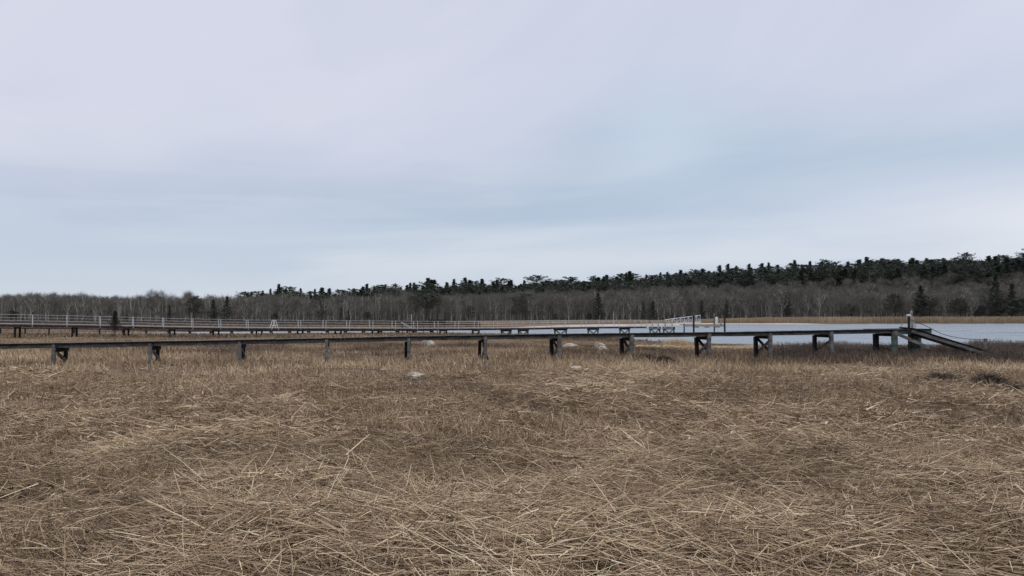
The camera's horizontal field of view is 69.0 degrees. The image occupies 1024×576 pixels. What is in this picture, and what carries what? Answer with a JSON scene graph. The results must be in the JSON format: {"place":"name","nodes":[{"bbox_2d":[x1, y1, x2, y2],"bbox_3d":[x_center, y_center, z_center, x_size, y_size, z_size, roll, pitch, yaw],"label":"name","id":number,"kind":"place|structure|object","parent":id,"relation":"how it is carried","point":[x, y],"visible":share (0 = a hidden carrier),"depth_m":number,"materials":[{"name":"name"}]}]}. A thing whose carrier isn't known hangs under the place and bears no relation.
{"place":"outdoors","nodes":[
{"label":"outdoors","id":0,"kind":"place"},
{"bbox_2d":[0,288,1023,575],"bbox_3d":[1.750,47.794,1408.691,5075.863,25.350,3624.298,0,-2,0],"label":"ground","id":1,"kind":"structure","parent":0,"point":[168,368],"depth_m":23.48,"materials":[{"name":"brown plant"}]},
{"bbox_2d":[0,301,14,319],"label":"bare tree","id":2,"kind":"object","parent":1,"relation":"on","point":[10,307],"visible":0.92,"depth_m":262.60,"materials":[{"name":"grey plant"}]},
{"bbox_2d":[15,294,28,319],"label":"bare tree","id":3,"kind":"object","parent":1,"relation":"on","point":[20,302],"visible":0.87,"depth_m":267.43,"materials":[{"name":"grey plant"}]},
{"bbox_2d":[20,296,37,318],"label":"bare tree","id":4,"kind":"object","parent":1,"relation":"on","point":[32,303],"visible":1,"depth_m":263.81,"materials":[{"name":"grey plant"}]},
{"bbox_2d":[24,291,44,320],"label":"bare tree","id":5,"kind":"object","parent":1,"relation":"on","point":[38,295],"visible":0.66,"depth_m":274.76,"materials":[{"name":"grey plant"}]},
{"bbox_2d":[39,294,53,317],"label":"bare tree","id":6,"kind":"object","parent":1,"relation":"on","point":[46,302],"visible":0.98,"depth_m":267.55,"materials":[{"name":"grey plant"}]},
{"bbox_2d":[48,295,65,320],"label":"bare tree","id":7,"kind":"object","parent":1,"relation":"on","point":[57,305],"visible":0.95,"depth_m":267.83,"materials":[{"name":"grey plant"}]},
{"bbox_2d":[50,291,73,320],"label":"bare tree","id":8,"kind":"object","parent":1,"relation":"on","point":[62,297],"visible":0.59,"depth_m":272.40,"materials":[{"name":"grey plant"}]},
{"bbox_2d":[57,298,77,317],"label":"bare tree","id":9,"kind":"object","parent":1,"relation":"on","point":[67,309],"visible":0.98,"depth_m":266.37,"materials":[{"name":"grey plant"}]},
{"bbox_2d":[89,298,101,320],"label":"bare tree","id":10,"kind":"object","parent":1,"relation":"on","point":[95,304],"visible":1,"depth_m":264.94,"materials":[{"name":"grey plant"}]},
{"bbox_2d":[103,297,116,320],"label":"bare tree","id":11,"kind":"object","parent":1,"relation":"on","point":[107,302],"visible":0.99,"depth_m":265.33,"materials":[{"name":"grey plant"}]},
{"bbox_2d":[107,311,125,339],"bbox_3d":[-29.231,2.806,54.867,1.388,2.392,1.233,0,-2,0],"label":"cedar tree","id":12,"kind":"object","parent":1,"relation":"on","point":[115,321],"visible":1,"depth_m":54.93,"materials":[{"name":"green plant"}]},
{"bbox_2d":[111,295,125,320],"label":"bare tree","id":13,"kind":"object","parent":1,"relation":"on","point":[119,304],"visible":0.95,"depth_m":265.79,"materials":[{"name":"grey plant"}]},
{"bbox_2d":[136,299,149,320],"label":"bare tree","id":14,"kind":"object","parent":1,"relation":"on","point":[139,305],"visible":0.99,"depth_m":269.03,"materials":[{"name":"grey plant"}]},
{"bbox_2d":[139,288,160,318],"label":"bare tree","id":15,"kind":"object","parent":1,"relation":"on","point":[147,304],"visible":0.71,"depth_m":277.45,"materials":[{"name":"grey plant"}]},
{"bbox_2d":[148,296,163,320],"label":"bare tree","id":16,"kind":"object","parent":1,"relation":"on","point":[152,304],"visible":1,"depth_m":267.49,"materials":[{"name":"grey plant"}]},
{"bbox_2d":[149,290,167,320],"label":"bare tree","id":17,"kind":"object","parent":1,"relation":"on","point":[162,296],"visible":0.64,"depth_m":278.39,"materials":[{"name":"grey plant"}]},
{"bbox_2d":[178,296,191,321],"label":"bare tree","id":18,"kind":"object","parent":1,"relation":"on","point":[183,306],"visible":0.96,"depth_m":266.77,"materials":[{"name":"grey plant"}]},
{"bbox_2d":[186,296,205,313],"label":"evergreen tree","id":19,"kind":"object","parent":1,"relation":"on","point":[197,305],"visible":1,"depth_m":266.15,"materials":[{"name":"green plant"}]},
{"bbox_2d":[206,300,219,321],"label":"evergreen tree","id":20,"kind":"object","parent":1,"relation":"on","point":[214,316],"visible":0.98,"depth_m":268.71,"materials":[{"name":"green plant"}]},
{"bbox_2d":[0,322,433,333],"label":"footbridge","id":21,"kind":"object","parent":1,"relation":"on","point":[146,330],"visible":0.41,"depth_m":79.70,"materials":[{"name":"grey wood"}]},
{"bbox_2d":[219,296,236,321],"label":"evergreen tree","id":22,"kind":"object","parent":1,"relation":"on","point":[228,308],"visible":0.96,"depth_m":265.88,"materials":[{"name":"green plant"}]},
{"bbox_2d":[0,320,480,326],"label":"scrub","id":23,"kind":"object","parent":1,"relation":"on","point":[237,323],"visible":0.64,"depth_m":163.59,"materials":[{"name":"brown plant"}]},
{"bbox_2d":[236,293,253,318],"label":"bare tree","id":24,"kind":"object","parent":1,"relation":"on","point":[242,301],"visible":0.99,"depth_m":272.76,"materials":[{"name":"grey plant"}]},
{"bbox_2d":[248,294,266,320],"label":"bare tree","id":25,"kind":"object","parent":1,"relation":"on","point":[252,312],"visible":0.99,"depth_m":272.50,"materials":[{"name":"grey plant"}]},
{"bbox_2d":[275,298,288,319],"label":"bare tree","id":26,"kind":"object","parent":1,"relation":"on","point":[282,314],"visible":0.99,"depth_m":274.84,"materials":[{"name":"grey plant"}]},
{"bbox_2d":[288,295,300,318],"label":"bare tree","id":27,"kind":"object","parent":1,"relation":"on","point":[294,303],"visible":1,"depth_m":273.80,"materials":[{"name":"grey plant"}]},
{"bbox_2d":[297,296,312,320],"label":"bare tree","id":28,"kind":"object","parent":1,"relation":"on","point":[304,310],"visible":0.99,"depth_m":275.78,"materials":[{"name":"grey plant"}]},
{"bbox_2d":[308,296,331,317],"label":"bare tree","id":29,"kind":"object","parent":1,"relation":"on","point":[319,300],"visible":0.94,"depth_m":278.45,"materials":[{"name":"grey plant"}]},
{"bbox_2d":[0,325,666,341],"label":"marsh grass","id":30,"kind":"structure","parent":1,"relation":"on","point":[5,333],"depth_m":73.66,"materials":[{"name":"plant"}]},
{"bbox_2d":[0,314,674,337],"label":"pier","id":31,"kind":"structure","parent":1,"relation":"on","point":[302,329],"depth_m":73.84,"materials":[{"name":"white paint"}]},
{"bbox_2d":[334,291,353,320],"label":"bare tree","id":32,"kind":"object","parent":1,"relation":"on","point":[345,296],"visible":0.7,"depth_m":286.31,"materials":[{"name":"grey plant"}]},
{"bbox_2d":[345,297,357,321],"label":"bare tree","id":33,"kind":"object","parent":1,"relation":"on","point":[351,303],"visible":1,"depth_m":277.23,"materials":[{"name":"grey plant"}]},
{"bbox_2d":[361,296,374,318],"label":"bare tree","id":34,"kind":"object","parent":1,"relation":"on","point":[367,300],"visible":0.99,"depth_m":283.55,"materials":[{"name":"grey plant"}]},
{"bbox_2d":[379,298,390,320],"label":"bare tree","id":35,"kind":"object","parent":1,"relation":"on","point":[384,305],"visible":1,"depth_m":281.90,"materials":[{"name":"grey plant"}]},
{"bbox_2d":[390,296,404,319],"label":"bare tree","id":36,"kind":"object","parent":1,"relation":"on","point":[397,304],"visible":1,"depth_m":285.84,"materials":[{"name":"grey plant"}]},
{"bbox_2d":[403,296,415,318],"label":"bare tree","id":37,"kind":"object","parent":1,"relation":"on","point":[407,304],"visible":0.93,"depth_m":287.63,"materials":[{"name":"grey plant"}]},
{"bbox_2d":[407,281,442,320],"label":"evergreen tree","id":38,"kind":"object","parent":1,"relation":"on","point":[426,287],"visible":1,"depth_m":283.79,"materials":[{"name":"green plant"}]},
{"bbox_2d":[436,293,448,319],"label":"bare tree","id":39,"kind":"object","parent":1,"relation":"on","point":[444,306],"visible":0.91,"depth_m":287.01,"materials":[{"name":"grey plant"}]},
{"bbox_2d":[444,294,458,319],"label":"bare tree","id":40,"kind":"object","parent":1,"relation":"on","point":[453,307],"visible":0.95,"depth_m":291.69,"materials":[{"name":"grey plant"}]},
{"bbox_2d":[0,328,931,366],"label":"boardwalk","id":41,"kind":"structure","parent":1,"relation":"on","point":[58,347],"depth_m":27.43,"materials":[{"name":"grey wood"}]},
{"bbox_2d":[476,299,487,320],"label":"bare tree","id":42,"kind":"object","parent":1,"relation":"on","point":[481,312],"visible":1,"depth_m":291.50,"materials":[{"name":"grey plant"}]},
{"bbox_2d":[486,294,501,318],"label":"bare tree","id":43,"kind":"object","parent":1,"relation":"on","point":[498,300],"visible":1,"depth_m":290.98,"materials":[{"name":"grey plant"}]},
{"bbox_2d":[490,277,511,292],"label":"pine tree","id":44,"kind":"object","parent":1,"relation":"on","point":[499,282],"visible":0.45,"depth_m":431.38,"materials":[{"name":"green plant"}]},
{"bbox_2d":[0,257,1023,321],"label":"wood","id":45,"kind":"object","parent":1,"relation":"on","point":[1010,265],"depth_m":383.91,"materials":[{"name":"plant"}]},
{"bbox_2d":[0,402,1023,575],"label":"dry grass","id":46,"kind":"structure","parent":1,"relation":"on","point":[417,496],"depth_m":5.56,"materials":[{"name":"plant"}]},
{"bbox_2d":[0,384,997,575],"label":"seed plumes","id":47,"kind":"object","parent":46,"relation":"on","point":[586,497],"visible":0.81,"depth_m":7.97,"materials":[{"name":"plant"}]},
{"bbox_2d":[0,361,1023,455],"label":"dry grass","id":48,"kind":"structure","parent":1,"relation":"on","point":[568,389],"depth_m":13.12,"materials":[{"name":"plant"}]},
{"bbox_2d":[0,336,1023,380],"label":"marsh grass","id":49,"kind":"structure","parent":1,"relation":"on","point":[104,358],"depth_m":26.21,"materials":[{"name":"plant"}]},
{"bbox_2d":[0,397,1023,575],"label":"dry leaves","id":50,"kind":"object","parent":1,"relation":"on","point":[816,526],"visible":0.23,"depth_m":7.84,"materials":[{"name":"plant"}]},
{"bbox_2d":[0,285,1023,321],"bbox_3d":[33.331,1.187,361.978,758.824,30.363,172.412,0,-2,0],"label":"wood brush","id":51,"kind":"object","parent":1,"relation":"on","point":[388,318],"visible":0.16,"depth_m":315.07,"materials":[{"name":"brown plant"}]},
{"bbox_2d":[515,291,528,320],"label":"bare tree","id":52,"kind":"object","parent":1,"relation":"on","point":[519,295],"visible":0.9,"depth_m":294.86,"materials":[{"name":"grey plant"}]},
{"bbox_2d":[510,293,539,320],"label":"tree","id":53,"kind":"object","parent":1,"relation":"on","point":[525,302],"visible":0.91,"depth_m":295.27,"materials":[{"name":"grey plant"}]},
{"bbox_2d":[521,275,553,284],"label":"pine tree","id":54,"kind":"object","parent":1,"relation":"on","point":[532,279],"visible":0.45,"depth_m":434.62,"materials":[{"name":"green plant"}]},
{"bbox_2d":[562,293,575,318],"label":"bare tree","id":55,"kind":"object","parent":1,"relation":"on","point":[568,300],"visible":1,"depth_m":294.94,"materials":[{"name":"grey plant"}]},
{"bbox_2d":[587,293,605,320],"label":"evergreen tree","id":56,"kind":"object","parent":1,"relation":"on","point":[599,304],"visible":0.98,"depth_m":297.84,"materials":[{"name":"green plant"}]},
{"bbox_2d":[603,286,627,319],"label":"bare tree","id":57,"kind":"object","parent":1,"relation":"on","point":[612,294],"visible":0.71,"depth_m":308.76,"materials":[{"name":"grey plant"}]},
{"bbox_2d":[616,289,631,319],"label":"bare tree","id":58,"kind":"object","parent":1,"relation":"on","point":[626,307],"visible":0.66,"depth_m":308.95,"materials":[{"name":"grey plant"}]},
{"bbox_2d":[620,292,639,319],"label":"bare tree","id":59,"kind":"object","parent":1,"relation":"on","point":[630,311],"visible":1,"depth_m":301.92,"materials":[{"name":"grey plant"}]},
{"bbox_2d":[640,293,652,319],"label":"bare tree","id":60,"kind":"object","parent":1,"relation":"on","point":[645,302],"visible":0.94,"depth_m":302.09,"materials":[{"name":"grey plant"}]},
{"bbox_2d":[652,292,666,319],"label":"bare tree","id":61,"kind":"object","parent":1,"relation":"on","point":[658,301],"visible":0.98,"depth_m":303.57,"materials":[{"name":"grey plant"}]},
{"bbox_2d":[650,354,679,365],"bbox_3d":[5.308,2.623,25.663,1.515,0.835,1.518,0,-2,0],"label":"dead plant mat","id":62,"kind":"object","parent":1,"relation":"on","point":[666,358],"visible":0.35,"depth_m":25.58,"materials":[{"name":"plant"}]},
{"bbox_2d":[665,290,682,317],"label":"bare tree","id":63,"kind":"object","parent":1,"relation":"on","point":[675,312],"visible":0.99,"depth_m":302.89,"materials":[{"name":"grey plant"}]},
{"bbox_2d":[677,297,688,318],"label":"bare tree","id":64,"kind":"object","parent":1,"relation":"on","point":[684,307],"visible":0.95,"depth_m":306.55,"materials":[{"name":"grey plant"}]},
{"bbox_2d":[685,293,696,318],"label":"bare tree","id":65,"kind":"object","parent":1,"relation":"on","point":[691,305],"visible":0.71,"depth_m":311.85,"materials":[{"name":"grey plant"}]},
{"bbox_2d":[699,293,716,316],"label":"bare tree","id":66,"kind":"object","parent":1,"relation":"on","point":[706,301],"visible":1,"depth_m":301.78,"materials":[{"name":"grey plant"}]},
{"bbox_2d":[713,294,728,315],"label":"bare tree","id":67,"kind":"object","parent":1,"relation":"on","point":[720,300],"visible":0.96,"depth_m":307.07,"materials":[{"name":"grey plant"}]},
{"bbox_2d":[723,293,741,317],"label":"bare tree","id":68,"kind":"object","parent":1,"relation":"on","point":[730,302],"visible":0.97,"depth_m":306.28,"materials":[{"name":"grey plant"}]},
{"bbox_2d":[446,316,1023,323],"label":"reeds","id":69,"kind":"object","parent":1,"relation":"on","point":[934,319],"visible":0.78,"depth_m":267.98,"materials":[{"name":"beige plant"}]},
{"bbox_2d":[736,291,750,317],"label":"bare tree","id":70,"kind":"object","parent":1,"relation":"on","point":[744,294],"visible":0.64,"depth_m":313.10,"materials":[{"name":"grey plant"}]},
{"bbox_2d":[747,289,765,316],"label":"bare tree","id":71,"kind":"object","parent":1,"relation":"on","point":[752,296],"visible":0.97,"depth_m":306.63,"materials":[{"name":"grey plant"}]},
{"bbox_2d":[760,291,778,316],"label":"bare tree","id":72,"kind":"object","parent":1,"relation":"on","point":[771,297],"visible":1,"depth_m":304.75,"materials":[{"name":"grey plant"}]},
{"bbox_2d":[771,286,790,317],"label":"bare tree","id":73,"kind":"object","parent":1,"relation":"on","point":[782,303],"visible":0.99,"depth_m":303.73,"materials":[{"name":"grey plant"}]},
{"bbox_2d":[779,290,793,317],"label":"evergreen tree","id":74,"kind":"object","parent":1,"relation":"on","point":[787,311],"visible":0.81,"depth_m":304.63,"materials":[{"name":"green plant"}]},
{"bbox_2d":[783,286,798,316],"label":"bare tree","id":75,"kind":"object","parent":1,"relation":"on","point":[792,301],"visible":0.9,"depth_m":303.61,"materials":[{"name":"grey plant"}]},
{"bbox_2d":[637,344,946,359],"bbox_3d":[11.587,3.003,34.581,10.251,0.534,15.201,0,-2,0],"label":"wrack line","id":76,"kind":"object","parent":1,"relation":"on","point":[724,347],"visible":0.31,"depth_m":39.36,"materials":[{"name":"plant"}]},
{"bbox_2d":[791,288,806,316],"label":"bare tree","id":77,"kind":"object","parent":1,"relation":"on","point":[796,300],"visible":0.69,"depth_m":313.36,"materials":[{"name":"grey plant"}]},
{"bbox_2d":[801,293,817,316],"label":"bare tree","id":78,"kind":"object","parent":1,"relation":"on","point":[805,302],"visible":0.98,"depth_m":308.32,"materials":[{"name":"grey plant"}]},
{"bbox_2d":[810,286,829,316],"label":"bare tree","id":79,"kind":"object","parent":1,"relation":"on","point":[817,295],"visible":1,"depth_m":303.96,"materials":[{"name":"grey plant"}]},
{"bbox_2d":[824,292,843,316],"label":"bare tree","id":80,"kind":"object","parent":1,"relation":"on","point":[833,298],"visible":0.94,"depth_m":308.56,"materials":[{"name":"grey plant"}]},
{"bbox_2d":[837,297,848,315],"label":"bare tree","id":81,"kind":"object","parent":1,"relation":"on","point":[842,303],"visible":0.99,"depth_m":303.83,"materials":[{"name":"grey plant"}]},
{"bbox_2d":[850,292,868,316],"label":"bare tree","id":82,"kind":"object","parent":1,"relation":"on","point":[860,302],"visible":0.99,"depth_m":307.09,"materials":[{"name":"grey plant"}]},
{"bbox_2d":[849,291,869,316],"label":"bare tree","id":83,"kind":"object","parent":1,"relation":"on","point":[859,300],"visible":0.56,"depth_m":313.95,"materials":[{"name":"grey plant"}]},
{"bbox_2d":[862,292,877,316],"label":"bare tree","id":84,"kind":"object","parent":1,"relation":"on","point":[868,310],"visible":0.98,"depth_m":308.36,"materials":[{"name":"grey plant"}]},
{"bbox_2d":[752,338,1023,363],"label":"marsh shrubs","id":85,"kind":"object","parent":1,"relation":"on","point":[1005,350],"visible":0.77,"depth_m":29.88,"materials":[{"name":"brown plant"}]},
{"bbox_2d":[882,293,904,316],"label":"evergreen tree","id":86,"kind":"object","parent":1,"relation":"on","point":[892,298],"visible":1,"depth_m":303.98,"materials":[{"name":"green plant"}]},
{"bbox_2d":[908,285,932,316],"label":"evergreen tree","id":87,"kind":"object","parent":1,"relation":"on","point":[923,303],"visible":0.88,"depth_m":306.34,"materials":[{"name":"green plant"}]},
{"bbox_2d":[919,295,943,313],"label":"evergreen tree","id":88,"kind":"object","parent":1,"relation":"on","point":[931,306],"visible":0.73,"depth_m":306.97,"materials":[{"name":"green plant"}]},
{"bbox_2d":[927,292,945,315],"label":"bare tree","id":89,"kind":"object","parent":1,"relation":"on","point":[938,299],"visible":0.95,"depth_m":305.75,"materials":[{"name":"grey plant"}]},
{"bbox_2d":[909,368,966,385],"bbox_3d":[10.320,2.260,17.920,1.317,0.697,1.317,-2,-3,43],"label":"dead plant mat","id":90,"kind":"object","parent":1,"relation":"on","point":[941,376],"visible":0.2,"depth_m":17.85,"materials":[{"name":"brown plant"}]},
{"bbox_2d":[933,289,954,316],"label":"bare tree","id":91,"kind":"object","parent":1,"relation":"on","point":[944,300],"visible":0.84,"depth_m":308.46,"materials":[{"name":"grey plant"}]},
{"bbox_2d":[895,327,998,357],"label":"ramp","id":92,"kind":"structure","parent":1,"relation":"on","point":[939,339],"depth_m":30.72,"materials":[{"name":"grey wood"}]},
{"bbox_2d":[947,298,971,316],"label":"evergreen tree","id":93,"kind":"object","parent":1,"relation":"on","point":[963,308],"visible":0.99,"depth_m":304.60,"materials":[{"name":"green plant"}]},
{"bbox_2d":[963,294,981,316],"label":"bare tree","id":94,"kind":"object","parent":1,"relation":"on","point":[974,304],"visible":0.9,"depth_m":305.94,"materials":[{"name":"grey plant"}]},
{"bbox_2d":[974,292,990,316],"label":"bare tree","id":95,"kind":"object","parent":1,"relation":"on","point":[984,303],"visible":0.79,"depth_m":308.74,"materials":[{"name":"grey plant"}]},
{"bbox_2d":[965,369,1012,385],"bbox_3d":[11.442,2.300,17.965,1.487,0.702,1.467,1,-3,-23],"label":"dead plant mat","id":96,"kind":"object","parent":1,"relation":"on","point":[992,378],"visible":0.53,"depth_m":17.78,"materials":[{"name":"brown plant"}]},
{"bbox_2d":[971,287,1007,316],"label":"evergreen tree","id":97,"kind":"object","parent":1,"relation":"on","point":[992,301],"visible":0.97,"depth_m":306.53,"materials":[{"name":"green plant"}]},
{"bbox_2d":[981,273,1006,316],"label":"evergreen tree","id":98,"kind":"object","parent":1,"relation":"on","point":[995,278],"visible":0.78,"depth_m":309.06,"materials":[{"name":"green plant"}]},
{"bbox_2d":[994,380,1023,393],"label":"dead plant mat","id":99,"kind":"object","parent":1,"relation":"on","point":[1017,387],"visible":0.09,"depth_m":15.82,"materials":[{"name":"brown plant"}]},
{"bbox_2d":[1002,283,1023,317],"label":"evergreen tree","id":100,"kind":"object","parent":1,"relation":"on","point":[1011,303],"visible":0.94,"depth_m":305.24,"materials":[{"name":"green plant"}]},
{"bbox_2d":[0,0,1023,309],"label":"sky","id":101,"kind":"structure","parent":0,"point":[211,147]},
{"bbox_2d":[43,324,1023,345],"bbox_3d":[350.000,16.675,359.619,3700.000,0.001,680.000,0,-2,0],"label":"water","id":102,"kind":"structure","parent":0,"point":[1002,332],"depth_m":113.85,"materials":[{"name":"grey liquid"}]},
{"bbox_2d":[394,320,445,332],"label":"stair landing","id":103,"kind":"object","parent":102,"relation":"in","point":[436,321],"visible":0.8,"depth_m":96.81,"materials":[{"name":"grey wood"}]},
{"bbox_2d":[679,313,725,331],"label":"platform","id":104,"kind":"structure","parent":102,"relation":"in","point":[694,325],"depth_m":99.55,"materials":[{"name":"grey wood"}]},
{"bbox_2d":[665,315,699,324],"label":"gangway","id":105,"kind":"object","parent":104,"relation":"on","point":[685,322],"visible":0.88,"depth_m":99.00,"materials":[{"name":"white paint"}]},
{"bbox_2d":[658,338,693,346],"bbox_3d":[11.270,3.761,51.484,3.303,0.640,2.810,0,-2,0],"label":"grass tuft","id":106,"kind":"object","parent":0,"point":[679,341],"visible":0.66,"depth_m":51.03,"materials":[{"name":"plant"}]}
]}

